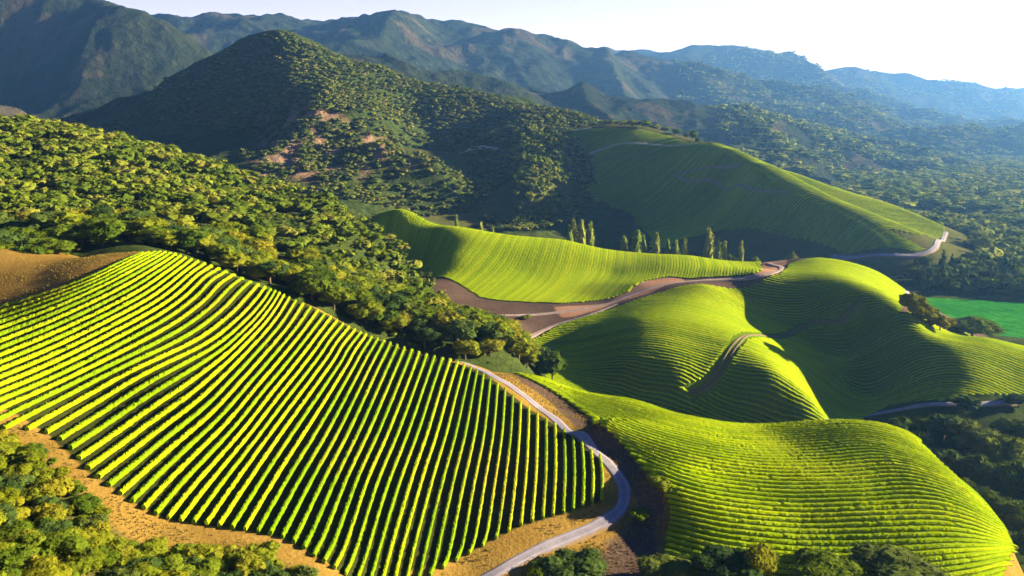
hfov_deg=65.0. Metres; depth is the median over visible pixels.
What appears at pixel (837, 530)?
vine row
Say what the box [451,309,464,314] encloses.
oak tree
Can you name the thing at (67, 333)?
vine row
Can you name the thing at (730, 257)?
valley tree
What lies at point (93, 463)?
vine row
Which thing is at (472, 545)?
vine row
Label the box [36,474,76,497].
shrub
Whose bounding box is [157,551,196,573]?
shrub
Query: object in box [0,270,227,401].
vine row
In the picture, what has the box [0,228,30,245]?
oak tree
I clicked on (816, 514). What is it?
vine row
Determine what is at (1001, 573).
vine row
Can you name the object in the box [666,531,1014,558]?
vine row
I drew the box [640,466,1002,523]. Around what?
vine row
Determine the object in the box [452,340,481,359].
oak tree
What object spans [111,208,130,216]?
oak tree
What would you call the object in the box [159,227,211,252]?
oak tree
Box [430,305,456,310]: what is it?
oak tree
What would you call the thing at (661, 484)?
bush
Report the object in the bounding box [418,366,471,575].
vine row
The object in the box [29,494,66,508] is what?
shrub
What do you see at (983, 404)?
valley road
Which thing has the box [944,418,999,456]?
roadside tree
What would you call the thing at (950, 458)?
roadside tree
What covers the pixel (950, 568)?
vine row
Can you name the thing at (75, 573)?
shrub
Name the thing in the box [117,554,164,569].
shrub
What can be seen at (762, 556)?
bush
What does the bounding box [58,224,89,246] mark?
oak tree
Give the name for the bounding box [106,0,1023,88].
sky
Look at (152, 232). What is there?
oak tree
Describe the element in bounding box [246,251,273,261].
oak tree
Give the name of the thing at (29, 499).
shrub
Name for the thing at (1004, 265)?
valley conifer
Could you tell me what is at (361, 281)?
oak tree
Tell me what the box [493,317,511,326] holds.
oak tree
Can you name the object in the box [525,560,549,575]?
bush
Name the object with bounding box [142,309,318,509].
vine row
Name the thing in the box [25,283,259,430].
vine row
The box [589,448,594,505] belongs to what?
vine row
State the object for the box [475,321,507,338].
oak tree
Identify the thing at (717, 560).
bush
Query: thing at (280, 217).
hillside scrub
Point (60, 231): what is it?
oak tree
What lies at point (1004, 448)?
roadside tree
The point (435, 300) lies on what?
oak tree
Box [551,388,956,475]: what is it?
vine row
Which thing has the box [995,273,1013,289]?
valley tree
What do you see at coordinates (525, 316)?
bush
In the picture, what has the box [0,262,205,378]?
vine row
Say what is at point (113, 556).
shrub
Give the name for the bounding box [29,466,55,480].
shrub
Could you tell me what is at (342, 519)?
vine row
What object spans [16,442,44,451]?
shrub
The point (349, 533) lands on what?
vine row
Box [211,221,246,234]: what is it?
oak tree
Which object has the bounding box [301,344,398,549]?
vine row
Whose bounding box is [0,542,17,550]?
shrub
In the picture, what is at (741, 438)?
vine row
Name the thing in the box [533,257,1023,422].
vineyard
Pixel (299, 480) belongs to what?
vine row
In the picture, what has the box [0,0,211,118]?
back mountain
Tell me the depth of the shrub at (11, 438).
170.60 m
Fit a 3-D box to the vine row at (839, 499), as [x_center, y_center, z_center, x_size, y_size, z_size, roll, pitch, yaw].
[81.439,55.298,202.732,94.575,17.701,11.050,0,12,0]
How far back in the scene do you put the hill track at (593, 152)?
1107.09 m
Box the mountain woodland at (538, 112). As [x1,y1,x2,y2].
[63,30,600,231]
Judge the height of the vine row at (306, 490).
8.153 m
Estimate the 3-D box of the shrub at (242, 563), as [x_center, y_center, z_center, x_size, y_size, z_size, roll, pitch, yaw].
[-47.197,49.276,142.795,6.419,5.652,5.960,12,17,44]
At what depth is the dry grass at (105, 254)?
287.07 m
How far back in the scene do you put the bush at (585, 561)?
172.24 m
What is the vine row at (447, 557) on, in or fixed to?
on the vineyard hill at (514, 541)
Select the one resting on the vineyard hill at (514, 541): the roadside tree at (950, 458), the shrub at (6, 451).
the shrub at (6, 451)
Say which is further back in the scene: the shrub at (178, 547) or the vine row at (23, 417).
the vine row at (23, 417)
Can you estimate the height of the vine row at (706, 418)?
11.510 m
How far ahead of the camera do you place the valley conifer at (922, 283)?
692.45 m
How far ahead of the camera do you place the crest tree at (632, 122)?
1151.87 m
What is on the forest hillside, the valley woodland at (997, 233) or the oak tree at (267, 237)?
the oak tree at (267, 237)
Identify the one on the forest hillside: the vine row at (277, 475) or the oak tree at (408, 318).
the oak tree at (408, 318)
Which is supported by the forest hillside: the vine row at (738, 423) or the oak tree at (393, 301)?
the oak tree at (393, 301)
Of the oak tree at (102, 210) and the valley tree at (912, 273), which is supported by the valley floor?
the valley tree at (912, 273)
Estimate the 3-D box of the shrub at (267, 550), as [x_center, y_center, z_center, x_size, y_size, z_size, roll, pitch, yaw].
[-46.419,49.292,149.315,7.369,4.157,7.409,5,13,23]
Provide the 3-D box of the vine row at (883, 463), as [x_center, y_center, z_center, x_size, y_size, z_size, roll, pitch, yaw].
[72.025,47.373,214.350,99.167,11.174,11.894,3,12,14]
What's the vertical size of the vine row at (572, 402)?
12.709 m
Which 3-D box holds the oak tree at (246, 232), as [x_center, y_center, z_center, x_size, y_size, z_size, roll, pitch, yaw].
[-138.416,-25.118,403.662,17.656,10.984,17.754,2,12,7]
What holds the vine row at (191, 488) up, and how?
on the vineyard hill at (514, 541)
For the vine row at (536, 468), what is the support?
on the vineyard hill at (514, 541)
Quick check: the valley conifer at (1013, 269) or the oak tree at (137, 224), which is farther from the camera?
the valley conifer at (1013, 269)
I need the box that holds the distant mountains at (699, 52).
[607,45,1023,121]
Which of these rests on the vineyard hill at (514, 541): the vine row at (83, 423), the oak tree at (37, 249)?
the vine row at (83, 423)
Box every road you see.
[454,361,630,575]
[502,263,783,315]
[530,304,616,338]
[831,231,947,260]
[864,400,1022,417]
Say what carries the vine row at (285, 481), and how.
on the vineyard hill at (514, 541)
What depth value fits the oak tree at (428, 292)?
424.85 m
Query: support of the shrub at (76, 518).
on the vineyard hill at (514, 541)
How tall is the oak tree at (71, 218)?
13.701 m
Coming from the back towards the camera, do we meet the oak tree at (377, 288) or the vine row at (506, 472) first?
the oak tree at (377, 288)
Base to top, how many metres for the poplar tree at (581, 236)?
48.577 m
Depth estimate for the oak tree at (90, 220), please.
344.54 m
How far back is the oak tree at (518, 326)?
409.35 m
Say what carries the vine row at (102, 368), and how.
on the vineyard hill at (514, 541)
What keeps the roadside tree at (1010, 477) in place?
on the valley floor
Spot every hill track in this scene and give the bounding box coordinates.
[459,145,498,153]
[586,142,694,154]
[675,164,787,193]
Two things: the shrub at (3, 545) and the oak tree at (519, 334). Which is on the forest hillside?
the oak tree at (519, 334)
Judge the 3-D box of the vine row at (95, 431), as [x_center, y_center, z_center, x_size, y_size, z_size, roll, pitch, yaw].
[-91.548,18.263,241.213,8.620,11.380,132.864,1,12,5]
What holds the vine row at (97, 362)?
on the vineyard hill at (514, 541)
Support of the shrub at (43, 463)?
on the vineyard hill at (514, 541)
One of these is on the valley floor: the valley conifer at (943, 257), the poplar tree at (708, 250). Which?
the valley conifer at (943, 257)
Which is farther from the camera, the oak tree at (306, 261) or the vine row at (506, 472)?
the oak tree at (306, 261)
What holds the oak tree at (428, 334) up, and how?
on the forest hillside
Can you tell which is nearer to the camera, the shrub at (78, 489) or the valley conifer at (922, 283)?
the shrub at (78, 489)
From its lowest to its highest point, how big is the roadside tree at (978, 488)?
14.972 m
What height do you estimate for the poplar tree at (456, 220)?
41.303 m
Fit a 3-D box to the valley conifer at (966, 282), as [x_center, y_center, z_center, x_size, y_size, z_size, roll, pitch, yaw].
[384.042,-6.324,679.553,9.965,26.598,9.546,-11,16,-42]
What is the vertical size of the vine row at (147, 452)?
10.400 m
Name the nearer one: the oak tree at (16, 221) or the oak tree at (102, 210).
the oak tree at (16, 221)
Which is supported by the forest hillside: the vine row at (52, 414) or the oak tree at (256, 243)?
the oak tree at (256, 243)
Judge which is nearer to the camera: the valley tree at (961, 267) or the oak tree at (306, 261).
the oak tree at (306, 261)
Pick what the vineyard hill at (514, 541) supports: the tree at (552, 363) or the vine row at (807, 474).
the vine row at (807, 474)
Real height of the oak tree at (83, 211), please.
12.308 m
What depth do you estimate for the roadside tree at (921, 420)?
357.66 m
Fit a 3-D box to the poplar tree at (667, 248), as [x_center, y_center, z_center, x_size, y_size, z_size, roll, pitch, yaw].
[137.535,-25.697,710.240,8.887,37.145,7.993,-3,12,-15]
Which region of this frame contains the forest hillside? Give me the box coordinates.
[3,133,546,377]
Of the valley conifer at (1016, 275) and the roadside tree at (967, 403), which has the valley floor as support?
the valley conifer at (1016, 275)
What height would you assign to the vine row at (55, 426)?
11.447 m
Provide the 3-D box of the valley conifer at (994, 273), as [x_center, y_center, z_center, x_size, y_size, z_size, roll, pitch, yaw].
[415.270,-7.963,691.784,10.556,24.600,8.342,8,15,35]
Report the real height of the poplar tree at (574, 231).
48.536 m
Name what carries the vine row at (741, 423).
on the vineyard hill at (514, 541)
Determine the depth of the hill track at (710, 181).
978.87 m
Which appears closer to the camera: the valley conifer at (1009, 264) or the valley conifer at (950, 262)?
the valley conifer at (1009, 264)
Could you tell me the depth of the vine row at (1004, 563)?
177.40 m
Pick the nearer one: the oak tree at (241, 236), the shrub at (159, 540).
the shrub at (159, 540)
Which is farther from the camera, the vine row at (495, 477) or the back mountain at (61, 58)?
the back mountain at (61, 58)
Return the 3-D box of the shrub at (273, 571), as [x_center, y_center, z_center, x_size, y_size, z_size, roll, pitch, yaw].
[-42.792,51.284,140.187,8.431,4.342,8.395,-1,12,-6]
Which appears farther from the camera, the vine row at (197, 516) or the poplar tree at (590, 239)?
the poplar tree at (590, 239)
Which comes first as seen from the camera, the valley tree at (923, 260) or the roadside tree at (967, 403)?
the roadside tree at (967, 403)
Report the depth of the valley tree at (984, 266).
737.28 m
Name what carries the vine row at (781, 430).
on the vineyard hill at (514, 541)
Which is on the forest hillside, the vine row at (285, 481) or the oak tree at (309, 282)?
the oak tree at (309, 282)
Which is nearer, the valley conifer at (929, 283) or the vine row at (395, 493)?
the vine row at (395, 493)
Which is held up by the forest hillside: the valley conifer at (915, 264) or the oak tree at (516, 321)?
the oak tree at (516, 321)
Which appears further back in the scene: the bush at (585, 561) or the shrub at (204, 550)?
the bush at (585, 561)
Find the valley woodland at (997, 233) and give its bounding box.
[671,45,1023,269]
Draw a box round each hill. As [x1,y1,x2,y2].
[0,249,1023,575]
[362,211,1023,493]
[403,124,997,277]
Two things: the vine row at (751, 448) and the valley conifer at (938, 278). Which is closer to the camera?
the vine row at (751, 448)
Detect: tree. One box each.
[0,211,15,225]
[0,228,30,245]
[0,243,16,248]
[1,222,27,228]
[2,226,39,234]
[6,219,29,225]
[9,242,46,254]
[14,211,31,220]
[14,230,43,246]
[25,210,65,230]
[30,225,71,240]
[30,231,59,238]
[38,237,78,253]
[44,210,89,227]
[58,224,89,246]
[64,207,89,214]
[76,217,101,239]
[76,219,123,244]
[78,217,126,243]
[87,205,114,216]
[96,212,123,221]
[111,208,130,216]
[117,209,157,235]
[123,216,172,240]
[133,225,176,245]
[153,230,180,249]
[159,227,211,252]
[160,218,197,227]
[161,224,182,245]
[175,233,217,255]
[182,224,197,248]
[188,236,228,250]
[197,237,243,255]
[198,225,221,234]
[204,242,235,265]
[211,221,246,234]
[211,226,225,233]
[216,251,251,272]
[218,233,241,244]
[226,231,247,241]
[238,254,265,270]
[239,228,250,235]
[240,247,260,255]
[241,225,274,237]
[242,238,262,243]
[244,259,290,280]
[245,232,275,241]
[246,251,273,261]
[248,239,276,254]
[253,247,277,258]
[256,261,289,283]
[265,263,313,284]
[276,265,303,283]
[284,247,322,261]
[288,257,328,269]
[288,270,332,299]
[294,267,343,285]
[313,284,351,296]
[316,285,352,309]
[317,259,335,265]
[319,254,343,264]
[322,265,348,276]
[330,287,375,305]
[332,270,343,279]
[335,264,349,272]
[338,263,356,273]
[341,280,358,288]
[343,275,374,289]
[345,300,386,322]
[350,271,376,280]
[355,268,371,272]
[363,276,383,287]
[364,310,399,325]
[368,282,386,292]
[371,270,383,278]
[372,290,407,312]
[377,280,407,292]
[379,315,407,330]
[392,288,425,303]
[397,300,417,311]
[399,309,416,326]
[407,303,438,320]
[407,318,431,330]
[411,327,441,348]
[413,287,439,300]
[423,295,454,303]
[423,297,446,305]
[425,302,442,306]
[429,309,464,326]
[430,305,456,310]
[432,317,477,340]
[446,300,460,306]
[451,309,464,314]
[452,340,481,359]
[454,215,458,226]
[456,304,492,319]
[460,314,487,330]
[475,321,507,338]
[477,319,512,339]
[479,336,506,356]
[488,312,508,321]
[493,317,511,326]
[495,323,522,340]
[497,329,531,339]
[500,329,517,340]
[501,337,541,360]
[503,317,520,330]
[505,317,521,330]
[516,351,538,367]
[533,349,566,379]
[536,343,546,355]
[540,346,561,356]
[566,225,573,241]
[571,218,577,241]
[577,219,586,244]
[586,220,594,246]
[597,121,604,125]
[604,120,615,124]
[614,120,626,125]
[620,235,627,251]
[626,119,637,125]
[631,229,642,252]
[637,120,651,127]
[639,233,646,252]
[649,124,661,128]
[651,232,660,253]
[660,126,670,131]
[664,239,671,253]
[672,129,682,133]
[673,239,679,254]
[680,237,688,254]
[689,130,697,137]
[702,228,714,258]
[714,238,721,259]
[721,241,727,259]
[727,254,736,260]
[738,240,744,260]
[751,256,760,261]
[785,251,797,259]
[882,415,925,433]
[897,293,927,314]
[904,268,922,283]
[907,302,934,320]
[911,413,940,434]
[911,431,941,452]
[915,306,944,325]
[917,256,932,265]
[923,265,948,277]
[924,317,955,330]
[926,413,963,442]
[929,447,969,476]
[934,276,960,293]
[939,266,958,278]
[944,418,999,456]
[949,315,1005,336]
[949,395,981,411]
[954,278,963,291]
[956,263,973,274]
[957,453,1000,491]
[959,270,983,281]
[960,477,985,494]
[969,265,987,271]
[971,435,1023,463]
[976,260,998,267]
[976,277,1000,292]
[977,264,989,269]
[979,489,1013,511]
[980,269,998,277]
[986,416,1017,436]
[992,459,1023,500]
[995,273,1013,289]
[995,499,1023,534]
[999,279,1023,295]
[1003,393,1023,407]
[1005,419,1023,438]
[1009,267,1023,278]
[1009,528,1023,554]
[1010,277,1023,292]
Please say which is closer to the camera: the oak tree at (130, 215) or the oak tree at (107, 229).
the oak tree at (107, 229)
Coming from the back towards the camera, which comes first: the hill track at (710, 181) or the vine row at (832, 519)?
the hill track at (710, 181)
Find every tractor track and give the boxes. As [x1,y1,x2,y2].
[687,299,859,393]
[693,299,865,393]
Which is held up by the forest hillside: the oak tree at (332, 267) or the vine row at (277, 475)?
the oak tree at (332, 267)
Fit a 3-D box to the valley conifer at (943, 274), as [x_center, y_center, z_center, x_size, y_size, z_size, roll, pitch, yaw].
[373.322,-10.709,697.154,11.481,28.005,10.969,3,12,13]
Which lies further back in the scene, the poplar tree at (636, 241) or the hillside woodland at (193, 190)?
the poplar tree at (636, 241)
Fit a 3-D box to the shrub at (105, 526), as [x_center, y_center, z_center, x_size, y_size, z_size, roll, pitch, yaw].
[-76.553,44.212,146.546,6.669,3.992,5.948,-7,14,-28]
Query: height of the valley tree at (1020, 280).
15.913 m
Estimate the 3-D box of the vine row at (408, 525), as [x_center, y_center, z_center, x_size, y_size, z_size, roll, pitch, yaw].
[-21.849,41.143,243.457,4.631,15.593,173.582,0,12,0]
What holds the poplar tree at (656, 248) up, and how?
on the vineyard hill at (759, 243)
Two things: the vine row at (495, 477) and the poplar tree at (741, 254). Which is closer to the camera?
the vine row at (495, 477)
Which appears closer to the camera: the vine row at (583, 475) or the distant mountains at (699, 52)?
the vine row at (583, 475)
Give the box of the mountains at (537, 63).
[151,10,1023,134]
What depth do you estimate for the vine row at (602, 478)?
208.52 m
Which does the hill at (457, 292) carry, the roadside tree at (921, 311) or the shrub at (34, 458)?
the roadside tree at (921, 311)
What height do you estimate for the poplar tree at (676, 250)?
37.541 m
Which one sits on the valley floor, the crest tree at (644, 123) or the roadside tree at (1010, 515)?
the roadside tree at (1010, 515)
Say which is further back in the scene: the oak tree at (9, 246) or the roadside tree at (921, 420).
the roadside tree at (921, 420)
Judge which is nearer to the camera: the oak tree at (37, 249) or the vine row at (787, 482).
the vine row at (787, 482)
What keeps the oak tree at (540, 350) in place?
on the forest hillside
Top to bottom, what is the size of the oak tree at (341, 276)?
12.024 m
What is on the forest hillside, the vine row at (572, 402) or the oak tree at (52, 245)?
the oak tree at (52, 245)
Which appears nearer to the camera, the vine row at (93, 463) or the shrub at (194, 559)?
the shrub at (194, 559)
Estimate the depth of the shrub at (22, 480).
156.29 m
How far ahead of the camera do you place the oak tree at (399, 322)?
343.72 m
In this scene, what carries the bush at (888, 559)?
on the vineyard hill at (514, 541)
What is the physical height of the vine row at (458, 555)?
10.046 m
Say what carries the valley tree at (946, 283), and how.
on the valley floor
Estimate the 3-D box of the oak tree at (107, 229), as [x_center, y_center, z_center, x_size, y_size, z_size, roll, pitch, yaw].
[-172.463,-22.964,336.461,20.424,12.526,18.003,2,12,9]
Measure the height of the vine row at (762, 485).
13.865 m
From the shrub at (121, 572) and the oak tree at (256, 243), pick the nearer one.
the shrub at (121, 572)
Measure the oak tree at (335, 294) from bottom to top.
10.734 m
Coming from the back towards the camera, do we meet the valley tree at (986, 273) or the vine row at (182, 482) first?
the valley tree at (986, 273)
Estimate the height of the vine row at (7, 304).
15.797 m
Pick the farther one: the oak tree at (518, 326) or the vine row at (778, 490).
the oak tree at (518, 326)
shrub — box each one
[0,429,8,437]
[0,434,19,443]
[0,441,15,459]
[0,454,8,472]
[0,473,7,482]
[0,480,24,491]
[0,486,21,505]
[0,501,19,528]
[0,509,8,524]
[0,517,34,541]
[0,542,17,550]
[0,544,31,570]
[0,565,23,575]
[0,570,16,575]
[1,461,33,478]
[1,527,39,542]
[4,441,23,451]
[6,473,36,486]
[7,450,47,466]
[8,432,18,438]
[9,531,45,553]
[12,506,30,518]
[14,496,24,506]
[14,543,32,553]
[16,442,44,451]
[16,554,45,572]
[19,484,46,497]
[21,553,77,575]
[25,491,56,502]
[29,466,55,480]
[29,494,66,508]
[30,460,46,471]
[30,502,63,519]
[31,477,63,486]
[31,517,55,529]
[31,565,72,575]
[33,506,68,521]
[33,518,73,534]
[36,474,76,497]
[37,532,91,556]
[41,527,80,553]
[47,457,58,464]
[54,466,70,477]
[58,542,90,562]
[63,502,75,515]
[64,544,106,573]
[64,561,92,575]
[67,526,98,539]
[68,492,104,513]
[69,484,88,495]
[70,514,91,524]
[71,479,82,485]
[71,570,80,575]
[75,513,110,528]
[82,518,110,531]
[84,529,113,546]
[86,504,111,515]
[96,545,121,567]
[99,565,118,575]
[104,566,141,575]
[105,536,128,550]
[110,544,140,560]
[111,549,150,567]
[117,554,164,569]
[125,539,138,549]
[128,560,162,575]
[137,540,168,556]
[143,536,168,546]
[155,568,191,575]
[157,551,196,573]
[169,542,196,556]
[181,541,224,559]
[182,554,201,564]
[192,555,224,575]
[217,567,240,575]
[219,557,232,571]
[222,544,248,559]
[224,548,257,572]
[229,550,265,575]
[244,539,280,560]
[248,565,289,575]
[253,560,276,572]
[270,559,284,569]
[288,564,302,575]
[294,564,321,575]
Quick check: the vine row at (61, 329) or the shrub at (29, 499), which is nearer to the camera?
the shrub at (29, 499)
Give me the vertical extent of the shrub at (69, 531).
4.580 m
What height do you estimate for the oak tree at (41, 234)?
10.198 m
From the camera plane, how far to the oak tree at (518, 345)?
368.26 m
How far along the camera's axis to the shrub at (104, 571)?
132.84 m
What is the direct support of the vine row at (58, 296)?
on the vineyard hill at (514, 541)
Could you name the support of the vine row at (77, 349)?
on the vineyard hill at (514, 541)
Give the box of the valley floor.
[648,169,1023,572]
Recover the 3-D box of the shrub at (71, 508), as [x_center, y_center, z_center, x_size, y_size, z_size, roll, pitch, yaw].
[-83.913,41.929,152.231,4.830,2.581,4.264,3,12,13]
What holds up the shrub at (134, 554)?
on the vineyard hill at (514, 541)
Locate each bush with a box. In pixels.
[521,314,530,318]
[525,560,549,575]
[537,545,609,575]
[628,507,651,521]
[635,552,693,575]
[648,475,673,491]
[687,540,766,575]
[741,541,779,575]
[787,545,866,575]
[845,540,955,575]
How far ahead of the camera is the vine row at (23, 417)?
222.75 m
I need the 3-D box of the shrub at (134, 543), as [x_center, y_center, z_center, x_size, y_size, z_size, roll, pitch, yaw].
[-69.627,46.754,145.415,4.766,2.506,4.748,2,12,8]
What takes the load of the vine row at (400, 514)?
on the vineyard hill at (514, 541)
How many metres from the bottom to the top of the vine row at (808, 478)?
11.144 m
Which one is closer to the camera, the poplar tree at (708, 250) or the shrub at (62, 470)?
the shrub at (62, 470)
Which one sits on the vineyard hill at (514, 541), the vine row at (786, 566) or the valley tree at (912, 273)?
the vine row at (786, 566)
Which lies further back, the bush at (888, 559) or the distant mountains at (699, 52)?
the distant mountains at (699, 52)
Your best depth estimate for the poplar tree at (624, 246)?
707.73 m
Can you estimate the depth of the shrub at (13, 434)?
176.05 m
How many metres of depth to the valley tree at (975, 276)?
701.12 m
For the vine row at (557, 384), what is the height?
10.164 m
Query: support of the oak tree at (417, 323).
on the forest hillside
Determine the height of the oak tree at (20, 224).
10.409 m
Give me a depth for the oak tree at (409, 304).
361.54 m
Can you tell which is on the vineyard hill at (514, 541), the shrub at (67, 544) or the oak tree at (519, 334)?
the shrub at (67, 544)
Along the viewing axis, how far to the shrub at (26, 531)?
135.49 m
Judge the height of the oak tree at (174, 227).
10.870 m
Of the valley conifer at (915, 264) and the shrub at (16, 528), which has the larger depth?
the valley conifer at (915, 264)
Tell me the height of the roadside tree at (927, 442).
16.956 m
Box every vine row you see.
[0,250,161,323]
[0,251,144,308]
[0,251,149,313]
[0,251,155,317]
[0,251,166,329]
[0,252,171,335]
[0,252,176,342]
[0,253,181,349]
[0,256,186,356]
[0,258,192,363]
[0,259,198,370]
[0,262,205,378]
[0,264,212,386]
[0,267,220,393]
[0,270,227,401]
[0,273,235,410]
[0,277,243,420]
[1,280,251,429]
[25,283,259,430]
[44,285,266,433]
[56,288,271,440]
[67,289,275,449]
[75,291,280,459]
[84,294,284,469]
[93,296,289,478]
[106,299,296,486]
[118,302,303,494]
[129,306,311,502]
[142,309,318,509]
[153,312,325,515]
[166,316,331,519]
[178,318,337,521]
[191,322,343,523]
[204,325,349,525]
[217,328,355,526]
[229,330,361,529]
[243,333,366,530]
[256,335,372,532]
[268,337,378,534]
[281,339,385,538]
[291,341,391,543]
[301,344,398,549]
[311,346,405,556]
[321,348,413,563]
[332,351,419,569]
[344,353,427,575]
[356,355,435,575]
[369,357,443,575]
[382,358,451,575]
[393,360,458,575]
[406,363,465,575]
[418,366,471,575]
[428,369,477,575]
[441,372,484,568]
[454,377,490,561]
[468,382,498,554]
[481,388,505,546]
[494,394,513,539]
[507,401,521,532]
[513,372,919,442]
[518,373,925,447]
[519,406,529,526]
[523,373,920,442]
[523,375,929,451]
[524,373,921,441]
[528,377,935,456]
[530,412,538,522]
[531,374,921,442]
[532,379,938,459]
[536,375,865,423]
[537,381,943,463]
[541,383,948,468]
[541,417,547,518]
[546,386,952,471]
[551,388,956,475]
[551,423,557,516]
[556,393,960,479]
[561,396,962,481]
[561,429,566,513]
[567,400,967,485]
[571,434,575,510]
[573,404,969,488]
[578,408,972,490]
[581,441,585,507]
[585,413,976,494]
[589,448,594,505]
[590,418,979,497]
[599,454,603,502]
[600,423,983,501]
[607,428,986,504]
[613,434,988,506]
[619,440,991,510]
[624,445,994,512]
[628,452,997,517]
[635,459,1000,520]
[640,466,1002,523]
[647,472,1005,527]
[664,493,1011,539]
[664,548,1013,575]
[665,535,1017,564]
[665,542,1011,571]
[666,488,1009,536]
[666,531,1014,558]
[667,499,1011,540]
[668,525,1018,551]
[669,505,1012,542]
[669,510,1012,543]
[669,515,1015,547]
[669,520,1014,547]
[669,555,1012,575]
[670,484,1008,531]
[689,571,1004,575]
[691,566,1006,575]
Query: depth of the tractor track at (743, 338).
445.40 m
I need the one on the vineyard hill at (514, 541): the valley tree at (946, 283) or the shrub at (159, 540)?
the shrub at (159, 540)
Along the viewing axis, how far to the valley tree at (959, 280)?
684.59 m
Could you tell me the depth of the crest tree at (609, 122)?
1175.76 m
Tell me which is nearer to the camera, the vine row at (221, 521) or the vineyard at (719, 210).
the vine row at (221, 521)
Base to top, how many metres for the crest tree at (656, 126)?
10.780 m
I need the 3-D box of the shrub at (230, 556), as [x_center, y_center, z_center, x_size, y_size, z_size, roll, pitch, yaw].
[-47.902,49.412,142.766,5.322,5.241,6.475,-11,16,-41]
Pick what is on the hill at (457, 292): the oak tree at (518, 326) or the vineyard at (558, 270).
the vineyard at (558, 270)
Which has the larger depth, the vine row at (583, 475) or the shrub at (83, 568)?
the vine row at (583, 475)
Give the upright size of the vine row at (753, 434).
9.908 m
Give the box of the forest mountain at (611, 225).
[47,29,652,252]
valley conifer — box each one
[913,257,918,268]
[919,267,926,285]
[919,273,926,289]
[924,268,936,293]
[934,272,941,291]
[938,249,948,265]
[939,261,946,288]
[948,253,954,267]
[958,265,970,291]
[990,265,999,290]
[998,254,1008,273]
[1007,258,1012,272]
[1010,260,1017,276]
[1012,270,1019,293]
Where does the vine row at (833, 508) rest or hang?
on the vineyard hill at (514, 541)
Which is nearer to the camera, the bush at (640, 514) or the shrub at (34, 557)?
the shrub at (34, 557)
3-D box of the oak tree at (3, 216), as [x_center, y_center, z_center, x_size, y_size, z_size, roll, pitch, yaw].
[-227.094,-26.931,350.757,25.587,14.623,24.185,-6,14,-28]
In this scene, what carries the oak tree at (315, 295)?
on the forest hillside
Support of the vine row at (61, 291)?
on the vineyard hill at (514, 541)
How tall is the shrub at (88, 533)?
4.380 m
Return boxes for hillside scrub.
[4,127,493,362]
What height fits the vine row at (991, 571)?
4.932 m
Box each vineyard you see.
[372,209,762,302]
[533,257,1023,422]
[568,128,945,252]
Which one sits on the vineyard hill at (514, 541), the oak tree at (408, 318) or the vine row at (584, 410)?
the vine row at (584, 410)
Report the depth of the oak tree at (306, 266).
360.36 m
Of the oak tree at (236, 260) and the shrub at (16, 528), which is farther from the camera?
the oak tree at (236, 260)
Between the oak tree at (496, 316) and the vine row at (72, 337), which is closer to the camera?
the vine row at (72, 337)
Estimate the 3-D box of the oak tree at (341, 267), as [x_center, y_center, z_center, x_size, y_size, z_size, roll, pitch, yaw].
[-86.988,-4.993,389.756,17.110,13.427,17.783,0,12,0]
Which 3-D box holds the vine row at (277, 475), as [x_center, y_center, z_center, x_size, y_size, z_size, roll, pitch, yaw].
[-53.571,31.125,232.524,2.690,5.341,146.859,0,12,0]
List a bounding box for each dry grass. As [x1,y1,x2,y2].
[0,251,146,303]
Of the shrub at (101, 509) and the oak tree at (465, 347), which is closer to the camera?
the shrub at (101, 509)
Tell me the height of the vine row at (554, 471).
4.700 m
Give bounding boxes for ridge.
[35,54,1023,182]
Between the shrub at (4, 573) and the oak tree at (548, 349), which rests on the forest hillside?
the oak tree at (548, 349)
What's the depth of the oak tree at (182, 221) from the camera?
369.20 m
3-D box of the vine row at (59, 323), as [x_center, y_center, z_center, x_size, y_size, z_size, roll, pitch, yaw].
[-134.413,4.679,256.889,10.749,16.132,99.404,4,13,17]
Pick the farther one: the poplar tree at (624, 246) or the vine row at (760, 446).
the poplar tree at (624, 246)
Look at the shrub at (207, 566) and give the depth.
138.16 m
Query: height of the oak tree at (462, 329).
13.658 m
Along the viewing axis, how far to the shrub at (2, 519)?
137.45 m
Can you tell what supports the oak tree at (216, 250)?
on the forest hillside
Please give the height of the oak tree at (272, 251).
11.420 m
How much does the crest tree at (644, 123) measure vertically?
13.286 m
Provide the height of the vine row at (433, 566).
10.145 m
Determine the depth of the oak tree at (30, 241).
320.68 m
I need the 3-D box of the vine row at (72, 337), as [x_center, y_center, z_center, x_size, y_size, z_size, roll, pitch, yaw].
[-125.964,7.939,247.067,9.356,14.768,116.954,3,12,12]
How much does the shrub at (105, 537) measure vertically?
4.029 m
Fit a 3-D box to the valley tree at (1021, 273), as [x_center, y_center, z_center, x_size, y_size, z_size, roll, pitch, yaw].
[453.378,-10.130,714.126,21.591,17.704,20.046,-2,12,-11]
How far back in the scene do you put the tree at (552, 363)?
397.56 m
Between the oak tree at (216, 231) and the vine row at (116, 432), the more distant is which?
the oak tree at (216, 231)
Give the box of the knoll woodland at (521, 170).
[508,122,572,219]
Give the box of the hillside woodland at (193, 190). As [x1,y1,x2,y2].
[0,113,540,344]

